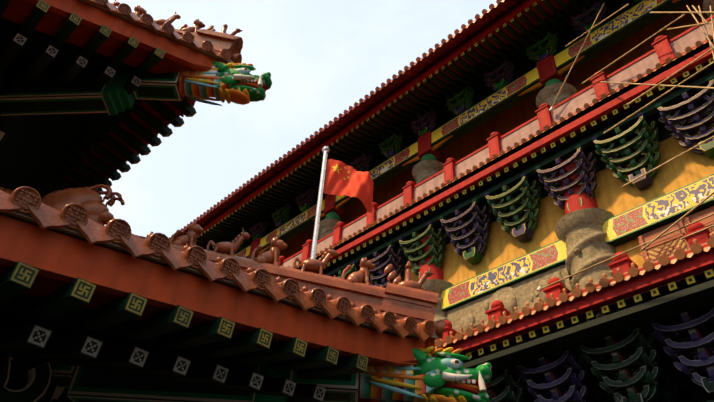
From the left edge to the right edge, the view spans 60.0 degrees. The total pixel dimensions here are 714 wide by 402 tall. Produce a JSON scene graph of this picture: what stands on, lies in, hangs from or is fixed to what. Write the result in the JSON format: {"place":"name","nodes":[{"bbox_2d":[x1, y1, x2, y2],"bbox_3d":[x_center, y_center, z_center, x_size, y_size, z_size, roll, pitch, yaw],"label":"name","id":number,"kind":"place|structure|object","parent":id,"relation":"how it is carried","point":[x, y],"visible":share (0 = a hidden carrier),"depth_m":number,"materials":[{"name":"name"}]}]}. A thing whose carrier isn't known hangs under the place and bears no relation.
{"place":"outdoors","nodes":[
{"label":"outdoors","id":0,"kind":"place"},
{"bbox_2d":[101,0,496,237],"label":"sky","id":1,"kind":"structure","parent":0,"point":[321,57],"materials":[{"name":"white"}]},
{"label":"ground","id":2,"kind":"structure","parent":0,"visible":0},
{"bbox_2d":[0,73,69,401],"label":"shrine body","id":3,"kind":"object","parent":2,"relation":"on","point":[25,380],"visible":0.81,"depth_m":5.21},
{"bbox_2d":[0,0,448,401],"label":"eaves","id":4,"kind":"object","parent":3,"relation":"on","point":[93,96],"visible":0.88,"depth_m":5.29,"materials":[{"name":"brown wood"}]},
{"bbox_2d":[0,0,445,342],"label":"roof tiles","id":5,"kind":"object","parent":4,"relation":"on","point":[401,311],"visible":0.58,"depth_m":4.96,"materials":[{"name":"brown tile"}]},
{"bbox_2d":[41,0,433,288],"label":"roof figurines","id":6,"kind":"object","parent":5,"relation":"on","point":[89,200],"visible":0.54,"depth_m":6.48},
{"bbox_2d":[181,60,491,401],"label":"dragon heads","id":7,"kind":"object","parent":4,"relation":"attached to","point":[456,381],"visible":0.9,"depth_m":5.46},
{"bbox_2d":[310,146,373,258],"bbox_3d":[-0.434,2.914,8.545,1.011,10.239,0.264,5,-39,-1],"label":"flag","id":8,"kind":"object","parent":2,"relation":"on","point":[341,178],"visible":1,"depth_m":11.21,"materials":[{"name":"fabric"}]},
{"bbox_2d":[228,0,713,401],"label":"hall walls","id":9,"kind":"structure","parent":2,"relation":"on","point":[509,271],"depth_m":13.36,"materials":[{"name":"yellow paint"}]},
{"bbox_2d":[169,0,525,240],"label":"hall roof","id":10,"kind":"structure","parent":9,"relation":"on","point":[467,33],"depth_m":17.87,"materials":[{"name":"red tile"}]},
{"bbox_2d":[196,0,713,362],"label":"eaves","id":11,"kind":"object","parent":9,"relation":"attached to","point":[518,26],"visible":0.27,"depth_m":15.16,"materials":[{"name":"red wood"}]},
{"bbox_2d":[227,0,713,401],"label":"roof brackets","id":12,"kind":"object","parent":9,"relation":"on","point":[619,377],"visible":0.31,"depth_m":12.34,"materials":[{"name":"green wood"}]},
{"bbox_2d":[279,15,713,348],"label":"balcony railing","id":13,"kind":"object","parent":9,"relation":"attached to","point":[665,51],"depth_m":12.85,"materials":[{"name":"red wood"}]},
{"bbox_2d":[248,0,713,341],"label":"columns","id":14,"kind":"structure","parent":2,"relation":"on","point":[579,232],"depth_m":13.70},
{"bbox_2d":[537,3,713,291],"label":"bamboo scaffolding","id":15,"kind":"object","parent":2,"relation":"on","point":[648,243],"visible":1,"depth_m":10.87,"materials":[{"name":"beige wood"}]}
]}

